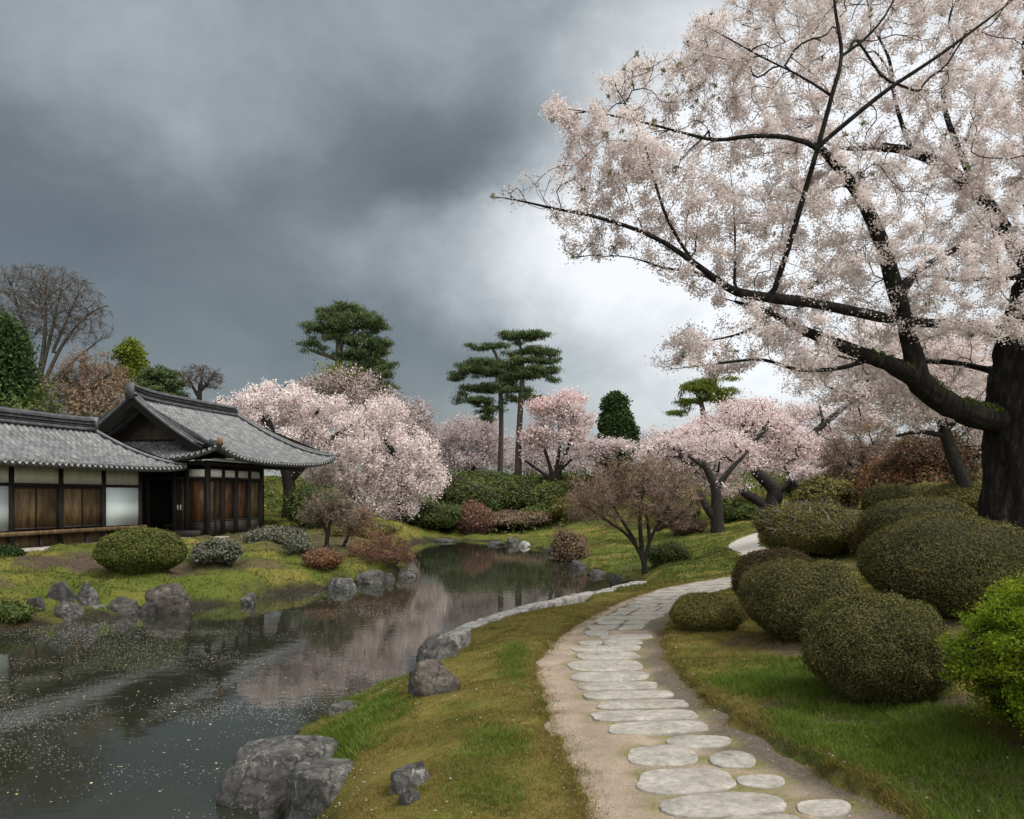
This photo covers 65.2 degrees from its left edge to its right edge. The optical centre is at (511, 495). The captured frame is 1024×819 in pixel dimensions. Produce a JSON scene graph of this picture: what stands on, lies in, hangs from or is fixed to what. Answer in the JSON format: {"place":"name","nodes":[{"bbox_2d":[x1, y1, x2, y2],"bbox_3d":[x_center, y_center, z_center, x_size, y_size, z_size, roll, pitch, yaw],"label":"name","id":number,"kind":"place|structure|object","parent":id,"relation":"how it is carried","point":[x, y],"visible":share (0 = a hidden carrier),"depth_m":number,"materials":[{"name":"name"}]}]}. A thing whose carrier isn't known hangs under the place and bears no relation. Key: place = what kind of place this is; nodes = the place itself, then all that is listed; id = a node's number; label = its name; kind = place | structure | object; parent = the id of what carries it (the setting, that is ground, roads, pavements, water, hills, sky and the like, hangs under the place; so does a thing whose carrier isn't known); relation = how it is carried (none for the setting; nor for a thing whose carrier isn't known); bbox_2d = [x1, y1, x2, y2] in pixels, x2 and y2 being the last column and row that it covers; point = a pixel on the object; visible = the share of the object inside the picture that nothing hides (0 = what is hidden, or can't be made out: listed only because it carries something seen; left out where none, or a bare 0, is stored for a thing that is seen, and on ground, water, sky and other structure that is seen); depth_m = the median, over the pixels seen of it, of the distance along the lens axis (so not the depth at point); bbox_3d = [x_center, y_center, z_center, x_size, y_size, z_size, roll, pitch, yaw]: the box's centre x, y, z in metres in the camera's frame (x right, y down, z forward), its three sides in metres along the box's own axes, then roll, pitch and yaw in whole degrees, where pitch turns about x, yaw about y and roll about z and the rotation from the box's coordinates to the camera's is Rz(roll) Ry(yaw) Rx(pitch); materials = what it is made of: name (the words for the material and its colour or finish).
{"place":"outdoors","nodes":[
{"label":"outdoors","id":0,"kind":"place"},
{"bbox_2d":[0,540,622,818],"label":"water","id":1,"kind":"structure","parent":0,"point":[460,568],"depth_m":12.54,"materials":[{"name":"black liquid"}]},
{"bbox_2d":[0,561,612,817],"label":"floating petals","id":2,"kind":"object","parent":1,"relation":"on","point":[199,679],"visible":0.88,"depth_m":12.52,"materials":[{"name":"plant"}]},
{"bbox_2d":[0,465,1023,818],"bbox_3d":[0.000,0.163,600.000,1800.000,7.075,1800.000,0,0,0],"label":"ground","id":3,"kind":"structure","parent":0,"point":[416,753],"depth_m":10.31,"materials":[{"name":"plant"}]},
{"bbox_2d":[0,600,41,623],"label":"waterside shrub","id":4,"kind":"object","parent":3,"relation":"on","point":[15,611],"visible":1,"depth_m":16.82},
{"bbox_2d":[0,308,53,407],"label":"evergreen tree","id":5,"kind":"object","parent":3,"relation":"on","point":[17,368],"visible":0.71,"depth_m":41.57,"materials":[{"name":"green plant"}]},
{"bbox_2d":[0,365,74,414],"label":"thicket","id":6,"kind":"object","parent":3,"relation":"on","point":[43,405],"visible":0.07,"depth_m":39.79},
{"bbox_2d":[0,259,116,396],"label":"bare tree","id":7,"kind":"object","parent":3,"relation":"on","point":[47,294],"visible":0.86,"depth_m":49.89,"materials":[{"name":"grey plant"}]},
{"bbox_2d":[47,581,77,602],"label":"rock","id":8,"kind":"object","parent":3,"relation":"on","point":[61,591],"visible":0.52,"depth_m":18.36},
{"bbox_2d":[54,602,84,621],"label":"rock","id":9,"kind":"object","parent":3,"relation":"on","point":[68,611],"visible":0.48,"depth_m":17.92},
{"bbox_2d":[37,343,138,412],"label":"brown tree","id":10,"kind":"object","parent":3,"relation":"on","point":[85,373],"visible":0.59,"depth_m":45.55,"materials":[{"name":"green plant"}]},
{"bbox_2d":[77,581,99,606],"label":"rock","id":11,"kind":"object","parent":3,"relation":"on","point":[87,595],"visible":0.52,"depth_m":18.68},
{"bbox_2d":[50,371,133,416],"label":"thicket","id":12,"kind":"object","parent":3,"relation":"on","point":[100,406],"visible":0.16,"depth_m":41.01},
{"bbox_2d":[0,407,186,551],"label":"timber hall","id":13,"kind":"structure","parent":3,"relation":"on","point":[67,479],"depth_m":28.55,"materials":[{"name":"tile"}]},
{"bbox_2d":[107,596,139,614],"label":"rock","id":14,"kind":"object","parent":3,"relation":"on","point":[121,605],"visible":0.62,"depth_m":18.86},
{"bbox_2d":[108,336,150,398],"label":"yellow green tree","id":15,"kind":"object","parent":3,"relation":"on","point":[131,354],"visible":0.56,"depth_m":53.54,"materials":[{"name":"green plant"}]},
{"bbox_2d":[91,526,188,574],"bbox_3d":[-10.278,1.493,22.138,2.357,1.339,2.456,0,0,0],"label":"round shrub","id":16,"kind":"object","parent":3,"relation":"on","point":[135,550],"visible":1,"depth_m":21.39,"materials":[{"name":"plant"}]},
{"bbox_2d":[130,364,190,397],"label":"pine","id":17,"kind":"object","parent":3,"relation":"on","point":[161,378],"visible":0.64,"depth_m":51.47,"materials":[{"name":"green plant"}]},
{"bbox_2d":[145,583,192,613],"bbox_3d":[-8.287,2.690,19.398,1.119,1.151,0.899,0,0,0],"label":"rock","id":18,"kind":"object","parent":3,"relation":"on","point":[172,598],"visible":0.56,"depth_m":19.05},
{"bbox_2d":[176,363,225,460],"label":"bare tree","id":19,"kind":"object","parent":3,"relation":"on","point":[208,383],"visible":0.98,"depth_m":49.86,"materials":[{"name":"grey plant"}]},
{"bbox_2d":[187,537,246,564],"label":"loose shrub","id":20,"kind":"object","parent":3,"relation":"on","point":[218,550],"visible":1,"depth_m":23.72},
{"bbox_2d":[99,382,338,537],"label":"entrance pavilion","id":21,"kind":"structure","parent":3,"relation":"on","point":[219,495],"depth_m":35.64,"materials":[{"name":"tile"}]},
{"bbox_2d":[189,479,204,535],"bbox_3d":[-13.506,0.495,34.351,0.770,2.410,0.080,0,0,13],"label":"door","id":22,"kind":"structure","parent":21,"relation":"in","point":[196,487],"depth_m":34.35,"materials":[{"name":"red wood"}]},
{"bbox_2d":[225,480,234,533],"bbox_3d":[-12.680,0.495,35.835,0.070,2.410,0.840,0,0,13],"label":"door","id":23,"kind":"structure","parent":21,"relation":"in","point":[229,484],"depth_m":35.91,"materials":[{"name":"red wood"}]},
{"bbox_2d":[238,481,247,532],"bbox_3d":[-12.449,0.495,36.880,0.070,2.410,0.900,0,0,13],"label":"door","id":24,"kind":"structure","parent":21,"relation":"in","point":[242,485],"depth_m":36.94,"materials":[{"name":"red wood"}]},
{"bbox_2d":[251,481,259,531],"bbox_3d":[-12.216,0.495,37.929,0.070,2.410,0.850,0,0,13],"label":"door","id":25,"kind":"structure","parent":21,"relation":"in","point":[255,485],"depth_m":38.04,"materials":[{"name":"brown wood"}]},
{"bbox_2d":[237,524,314,544],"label":"loose shrub","id":26,"kind":"object","parent":3,"relation":"on","point":[275,534],"visible":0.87,"depth_m":31.30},
{"bbox_2d":[216,734,339,808],"bbox_3d":[-2.094,3.118,7.581,1.345,1.619,0.732,0,0,-23],"label":"rock","id":27,"kind":"object","parent":3,"relation":"on","point":[255,772],"visible":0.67,"depth_m":7.25,"materials":[{"name":"stone"}]},
{"bbox_2d":[213,377,377,517],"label":"white cherry","id":28,"kind":"object","parent":3,"relation":"on","point":[315,431],"visible":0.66,"depth_m":46.89,"materials":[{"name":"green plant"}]},
{"bbox_2d":[282,534,314,555],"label":"loose shrub","id":29,"kind":"object","parent":3,"relation":"on","point":[296,544],"visible":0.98,"depth_m":26.72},
{"bbox_2d":[278,482,344,527],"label":"loose shrub","id":30,"kind":"object","parent":3,"relation":"on","point":[295,502],"visible":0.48,"depth_m":39.17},
{"bbox_2d":[285,757,354,818],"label":"rock","id":31,"kind":"object","parent":3,"relation":"on","point":[316,786],"visible":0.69,"depth_m":6.55,"materials":[{"name":"stone"}]},
{"bbox_2d":[297,545,344,569],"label":"loose shrub","id":32,"kind":"object","parent":3,"relation":"on","point":[327,558],"visible":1,"depth_m":25.26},
{"bbox_2d":[294,482,360,547],"bbox_3d":[-6.735,0.775,29.515,2.678,2.579,1.969,0,0,0],"label":"tree","id":33,"kind":"object","parent":3,"relation":"on","point":[317,510],"visible":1,"depth_m":29.32,"materials":[{"name":"brown plant"}]},
{"bbox_2d":[292,298,404,472],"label":"pine tree","id":34,"kind":"object","parent":3,"relation":"on","point":[340,320],"visible":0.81,"depth_m":63.55,"materials":[{"name":"green plant"}]},
{"bbox_2d":[291,351,423,495],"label":"white cherry","id":35,"kind":"object","parent":3,"relation":"on","point":[331,383],"visible":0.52,"depth_m":57.42,"materials":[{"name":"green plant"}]},
{"bbox_2d":[337,502,380,546],"bbox_3d":[-5.986,1.171,31.014,1.506,1.863,1.523,0,0,26],"label":"tree","id":36,"kind":"object","parent":3,"relation":"on","point":[351,529],"visible":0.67,"depth_m":30.93,"materials":[{"name":"brown plant"}]},
{"bbox_2d":[317,517,413,538],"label":"loose shrub","id":37,"kind":"object","parent":3,"relation":"on","point":[389,529],"visible":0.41,"depth_m":37.30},
{"bbox_2d":[355,569,383,583],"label":"rock","id":38,"kind":"object","parent":3,"relation":"on","point":[372,576],"visible":0.59,"depth_m":25.51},
{"bbox_2d":[301,394,451,522],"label":"white cherry","id":39,"kind":"object","parent":3,"relation":"on","point":[398,505],"visible":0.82,"depth_m":50.34,"materials":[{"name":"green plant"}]},
{"bbox_2d":[342,528,420,567],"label":"twig shrub","id":40,"kind":"object","parent":3,"relation":"on","point":[371,548],"visible":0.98,"depth_m":27.85,"materials":[{"name":"brown plant"}]},
{"bbox_2d":[390,761,428,795],"bbox_3d":[-0.734,2.146,5.811,0.298,0.436,0.296,0,0,0],"label":"rock","id":41,"kind":"object","parent":3,"relation":"on","point":[410,775],"visible":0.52,"depth_m":5.71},
{"bbox_2d":[390,395,444,472],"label":"pale cherry","id":42,"kind":"object","parent":3,"relation":"on","point":[421,423],"visible":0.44,"depth_m":73.73,"materials":[{"name":"pink plant"}]},
{"bbox_2d":[386,496,469,529],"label":"loose shrub","id":43,"kind":"object","parent":3,"relation":"on","point":[436,515],"visible":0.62,"depth_m":51.91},
{"bbox_2d":[0,493,864,622],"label":"bank grass","id":44,"kind":"structure","parent":3,"relation":"on","point":[712,552],"depth_m":24.55,"materials":[{"name":"plant"}]},
{"bbox_2d":[410,659,460,698],"bbox_3d":[-0.831,2.035,8.678,0.550,0.544,0.482,0,0,0],"label":"rock","id":45,"kind":"object","parent":3,"relation":"on","point":[431,676],"visible":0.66,"depth_m":8.53,"materials":[{"name":"stone"}]},
{"bbox_2d":[416,632,458,662],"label":"rock","id":46,"kind":"object","parent":3,"relation":"on","point":[439,646],"visible":0.62,"depth_m":10.56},
{"bbox_2d":[443,629,470,649],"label":"coping stone","id":47,"kind":"object","parent":3,"relation":"on","point":[461,637],"visible":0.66,"depth_m":12.35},
{"bbox_2d":[422,411,514,473],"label":"pale cherry","id":48,"kind":"object","parent":3,"relation":"on","point":[485,443],"visible":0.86,"depth_m":70.99,"materials":[{"name":"pink plant"}]},
{"bbox_2d":[430,469,509,512],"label":"slope shrub","id":49,"kind":"object","parent":3,"relation":"on","point":[460,490],"visible":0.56,"depth_m":56.57,"materials":[{"name":"plant"}]},
{"bbox_2d":[452,499,496,534],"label":"round shrub","id":50,"kind":"object","parent":3,"relation":"on","point":[479,518],"visible":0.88,"depth_m":52.56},
{"bbox_2d":[441,340,536,471],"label":"pine tree","id":51,"kind":"object","parent":3,"relation":"on","point":[478,366],"visible":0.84,"depth_m":65.74,"materials":[{"name":"green plant"}]},
{"bbox_2d":[484,467,539,511],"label":"slope shrub","id":52,"kind":"object","parent":3,"relation":"on","point":[518,495],"visible":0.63,"depth_m":58.66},
{"bbox_2d":[264,463,787,534],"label":"ground cover","id":53,"kind":"object","parent":3,"relation":"on","point":[271,480],"visible":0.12,"depth_m":57.74,"materials":[{"name":"plant"}]},
{"bbox_2d":[491,508,560,527],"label":"loose shrub","id":54,"kind":"object","parent":3,"relation":"on","point":[506,518],"visible":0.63,"depth_m":53.67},
{"bbox_2d":[489,328,564,475],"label":"pine tree","id":55,"kind":"object","parent":3,"relation":"on","point":[516,370],"visible":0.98,"depth_m":60.75,"materials":[{"name":"green plant"}]},
{"bbox_2d":[526,478,568,505],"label":"slope shrub","id":56,"kind":"object","parent":3,"relation":"on","point":[547,492],"visible":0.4,"depth_m":56.77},
{"bbox_2d":[495,429,601,475],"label":"pale cherry","id":57,"kind":"object","parent":3,"relation":"on","point":[579,466],"visible":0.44,"depth_m":75.25,"materials":[{"name":"pink plant"}]},
{"bbox_2d":[508,384,597,484],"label":"pink cherry","id":58,"kind":"object","parent":3,"relation":"on","point":[554,412],"visible":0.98,"depth_m":59.64,"materials":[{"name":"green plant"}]},
{"bbox_2d":[547,523,591,561],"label":"bank shrub","id":59,"kind":"object","parent":3,"relation":"on","point":[567,546],"visible":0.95,"depth_m":33.95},
{"bbox_2d":[546,492,596,519],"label":"slope shrub","id":60,"kind":"object","parent":3,"relation":"on","point":[557,509],"visible":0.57,"depth_m":53.20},
{"bbox_2d":[554,465,621,507],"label":"slope shrub","id":61,"kind":"object","parent":3,"relation":"on","point":[588,477],"visible":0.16,"depth_m":56.93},
{"bbox_2d":[576,433,642,506],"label":"white cherry","id":62,"kind":"object","parent":3,"relation":"on","point":[601,449],"visible":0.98,"depth_m":53.62,"materials":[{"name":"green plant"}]},
{"bbox_2d":[595,390,643,500],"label":"rounded conifer","id":63,"kind":"object","parent":3,"relation":"on","point":[616,417],"visible":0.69,"depth_m":56.29,"materials":[{"name":"green plant"}]},
{"bbox_2d":[563,452,705,575],"bbox_3d":[3.848,0.548,25.490,4.649,4.176,3.278,0,0,0],"label":"twiggy tree","id":64,"kind":"object","parent":3,"relation":"on","point":[645,489],"visible":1,"depth_m":25.31,"materials":[{"name":"brown plant"}]},
{"bbox_2d":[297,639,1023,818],"bbox_3d":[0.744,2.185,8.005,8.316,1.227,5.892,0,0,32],"label":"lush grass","id":65,"kind":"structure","parent":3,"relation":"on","point":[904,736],"depth_m":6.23,"materials":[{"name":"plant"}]},
{"bbox_2d":[634,537,699,565],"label":"bank shrub","id":66,"kind":"object","parent":3,"relation":"on","point":[671,551],"visible":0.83,"depth_m":27.10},
{"bbox_2d":[669,516,708,534],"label":"slope shrub","id":67,"kind":"object","parent":3,"relation":"on","point":[698,526],"visible":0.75,"depth_m":37.49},
{"bbox_2d":[622,420,777,532],"bbox_3d":[8.762,-0.882,37.247,7.200,5.304,3.738,0,0,0],"label":"pink cherry","id":68,"kind":"object","parent":3,"relation":"on","point":[696,453],"visible":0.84,"depth_m":36.85,"materials":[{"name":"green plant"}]},
{"bbox_2d":[661,374,744,485],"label":"pine tree","id":69,"kind":"object","parent":3,"relation":"on","point":[699,390],"visible":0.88,"depth_m":61.63,"materials":[{"name":"green plant"}]},
{"bbox_2d":[669,591,747,631],"bbox_3d":[2.822,1.686,11.516,1.123,0.622,0.989,0,0,0],"label":"dome bush","id":70,"kind":"object","parent":3,"relation":"on","point":[702,611],"visible":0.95,"depth_m":11.20,"materials":[{"name":"plant"}]},
{"bbox_2d":[722,500,759,521],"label":"slope shrub","id":71,"kind":"object","parent":3,"relation":"on","point":[737,511],"visible":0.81,"depth_m":41.37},
{"bbox_2d":[658,389,829,509],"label":"pink cherry","id":72,"kind":"object","parent":3,"relation":"on","point":[736,417],"visible":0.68,"depth_m":43.82,"materials":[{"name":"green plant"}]},
{"bbox_2d":[489,0,1023,535],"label":"cherry tree","id":73,"kind":"object","parent":3,"relation":"on","point":[997,414],"visible":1,"depth_m":11.37,"materials":[{"name":"pink plant"}]},
{"bbox_2d":[730,546,813,599],"bbox_3d":[4.336,1.363,12.970,1.479,1.135,1.514,0,0,0],"label":"dome bush","id":74,"kind":"object","parent":3,"relation":"on","point":[750,561],"visible":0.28,"depth_m":12.84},
{"bbox_2d":[736,555,865,640],"bbox_3d":[3.763,1.331,10.408,1.607,1.132,1.610,0,0,0],"label":"dome bush","id":75,"kind":"object","parent":3,"relation":"on","point":[782,596],"visible":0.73,"depth_m":9.99,"materials":[{"name":"plant"}]},
{"bbox_2d":[748,497,859,556],"bbox_3d":[8.348,0.852,22.536,3.152,1.765,3.399,0,0,0],"label":"dome bush","id":76,"kind":"object","parent":3,"relation":"on","point":[821,528],"visible":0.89,"depth_m":21.66,"materials":[{"name":"plant"}]},
{"bbox_2d":[739,383,897,497],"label":"pink cherry","id":77,"kind":"object","parent":3,"relation":"on","point":[819,416],"visible":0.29,"depth_m":49.78,"materials":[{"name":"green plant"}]},
{"bbox_2d":[788,471,861,509],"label":"slope shrub","id":78,"kind":"object","parent":3,"relation":"on","point":[829,489],"visible":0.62,"depth_m":35.37,"materials":[{"name":"plant"}]},
{"bbox_2d":[807,412,912,496],"bbox_3d":[17.073,-1.749,38.025,6.079,5.029,4.650,0,0,0],"label":"brown tree","id":79,"kind":"object","parent":3,"relation":"on","point":[848,464],"visible":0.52,"depth_m":37.71,"materials":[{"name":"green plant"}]},
{"bbox_2d":[798,588,960,705],"bbox_3d":[3.244,1.352,7.159,1.364,1.060,1.344,0,0,0],"label":"dome bush","id":80,"kind":"object","parent":3,"relation":"on","point":[863,647],"visible":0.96,"depth_m":6.76,"materials":[{"name":"plant"}]},
{"bbox_2d":[777,315,999,511],"bbox_3d":[12.617,-2.551,25.478,8.296,6.720,3.620,0,0,0],"label":"pale cherry","id":81,"kind":"object","parent":3,"relation":"on","point":[945,425],"visible":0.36,"depth_m":25.29,"materials":[{"name":"pink plant"}]},
{"bbox_2d":[860,483,921,510],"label":"dome bush","id":82,"kind":"object","parent":3,"relation":"on","point":[875,494],"visible":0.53,"depth_m":27.48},
{"bbox_2d":[844,430,954,498],"bbox_3d":[16.741,-0.974,33.920,4.390,3.571,4.633,0,0,41],"label":"loose shrub","id":83,"kind":"object","parent":3,"relation":"on","point":[875,476],"visible":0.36,"depth_m":33.06,"materials":[{"name":"plant"}]},
{"bbox_2d":[853,495,977,540],"bbox_3d":[10.152,0.759,19.952,2.885,1.589,2.873,0,0,0],"label":"dome bush","id":84,"kind":"object","parent":3,"relation":"on","point":[875,517],"visible":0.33,"depth_m":19.46,"materials":[{"name":"plant"}]},
{"bbox_2d":[867,423,982,482],"bbox_3d":[17.524,-1.467,32.961,4.592,4.290,4.522,0,0,-37],"label":"brown tree","id":85,"kind":"object","parent":3,"relation":"on","point":[909,444],"visible":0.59,"depth_m":32.43,"materials":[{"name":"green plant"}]},
{"bbox_2d":[851,509,1023,617],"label":"dome bush","id":86,"kind":"object","parent":3,"relation":"on","point":[940,561],"visible":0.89,"depth_m":10.30,"materials":[{"name":"plant"}]},
{"bbox_2d":[922,481,981,511],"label":"dome bush","id":87,"kind":"object","parent":3,"relation":"on","point":[970,497],"visible":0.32,"depth_m":25.30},
{"bbox_2d":[898,564,1023,747],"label":"lime shrub","id":88,"kind":"object","parent":3,"relation":"on","point":[989,651],"visible":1,"depth_m":5.58,"materials":[{"name":"plant"}]},
{"bbox_2d":[0,0,1023,477],"label":"sky","id":89,"kind":"structure","parent":0,"point":[222,172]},
{"bbox_2d":[536,533,902,818],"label":"path","id":90,"kind":"structure","parent":0,"point":[607,752],"depth_m":6.40,"materials":[{"name":"gravel"}]},
{"bbox_2d":[567,660,642,671],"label":"stepping stone","id":91,"kind":"object","parent":90,"relation":"on","point":[608,665],"visible":0.93,"depth_m":9.40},
{"bbox_2d":[572,645,640,651],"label":"stepping stone","id":92,"kind":"object","parent":90,"relation":"on","point":[595,648],"visible":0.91,"depth_m":10.46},
{"bbox_2d":[577,651,639,659],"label":"stepping stone","id":93,"kind":"object","parent":90,"relation":"on","point":[612,655],"visible":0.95,"depth_m":9.97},
{"bbox_2d":[570,671,648,681],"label":"stepping stone","id":94,"kind":"object","parent":90,"relation":"on","point":[616,676],"visible":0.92,"depth_m":8.80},
{"bbox_2d":[577,681,657,690],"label":"stepping stone","id":95,"kind":"object","parent":90,"relation":"on","point":[613,686],"visible":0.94,"depth_m":8.33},
{"bbox_2d":[583,690,673,699],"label":"stepping stone","id":96,"kind":"object","parent":90,"relation":"on","point":[625,695],"visible":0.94,"depth_m":7.91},
{"bbox_2d":[596,699,688,710],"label":"stepping stone","id":97,"kind":"object","parent":90,"relation":"on","point":[614,705],"visible":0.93,"depth_m":7.53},
{"bbox_2d":[590,709,698,721],"bbox_3d":[1.188,1.989,7.192,0.954,0.074,0.329,0,0,0],"label":"stepping stone","id":98,"kind":"object","parent":90,"relation":"on","point":[637,715],"visible":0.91,"depth_m":7.16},
{"bbox_2d":[608,720,707,735],"bbox_3d":[1.241,1.991,6.827,0.852,0.073,0.354,0,0,0],"label":"stepping stone","id":99,"kind":"object","parent":90,"relation":"on","point":[664,727],"visible":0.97,"depth_m":6.78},
{"bbox_2d":[627,744,697,766],"bbox_3d":[1.146,2.005,6.140,0.538,0.064,0.460,0,0,0],"label":"stepping stone","id":100,"kind":"object","parent":90,"relation":"on","point":[661,755],"visible":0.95,"depth_m":6.09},
{"bbox_2d":[636,767,735,795],"bbox_3d":[1.204,2.007,5.600,0.694,0.066,0.479,0,0,0],"label":"stepping stone","id":101,"kind":"object","parent":90,"relation":"on","point":[680,781],"visible":0.94,"depth_m":5.55,"materials":[{"name":"stone"}]},
{"bbox_2d":[665,734,731,749],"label":"stepping stone","id":102,"kind":"object","parent":90,"relation":"on","point":[692,742],"visible":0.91,"depth_m":6.40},
{"bbox_2d":[659,792,786,818],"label":"stepping stone","id":103,"kind":"object","parent":90,"relation":"on","point":[713,805],"visible":0.98,"depth_m":5.12,"materials":[{"name":"stone"}]},
{"bbox_2d":[709,750,755,768],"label":"stepping stone","id":104,"kind":"object","parent":90,"relation":"on","point":[731,759],"visible":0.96,"depth_m":5.95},
{"bbox_2d":[500,579,997,818],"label":"path fringe","id":105,"kind":"object","parent":90,"relation":"on","point":[565,754],"visible":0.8,"depth_m":6.68,"materials":[{"name":"beige soil"}]},
{"bbox_2d":[736,774,784,788],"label":"stepping stone","id":106,"kind":"object","parent":90,"relation":"on","point":[766,781],"visible":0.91,"depth_m":5.51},
{"bbox_2d":[724,813,800,818],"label":"stepping stone","id":107,"kind":"object","parent":90,"relation":"on","point":[771,816],"visible":1,"depth_m":4.92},
{"bbox_2d":[797,799,850,818],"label":"stepping stone","id":108,"kind":"object","parent":90,"relation":"on","point":[830,808],"visible":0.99,"depth_m":5.00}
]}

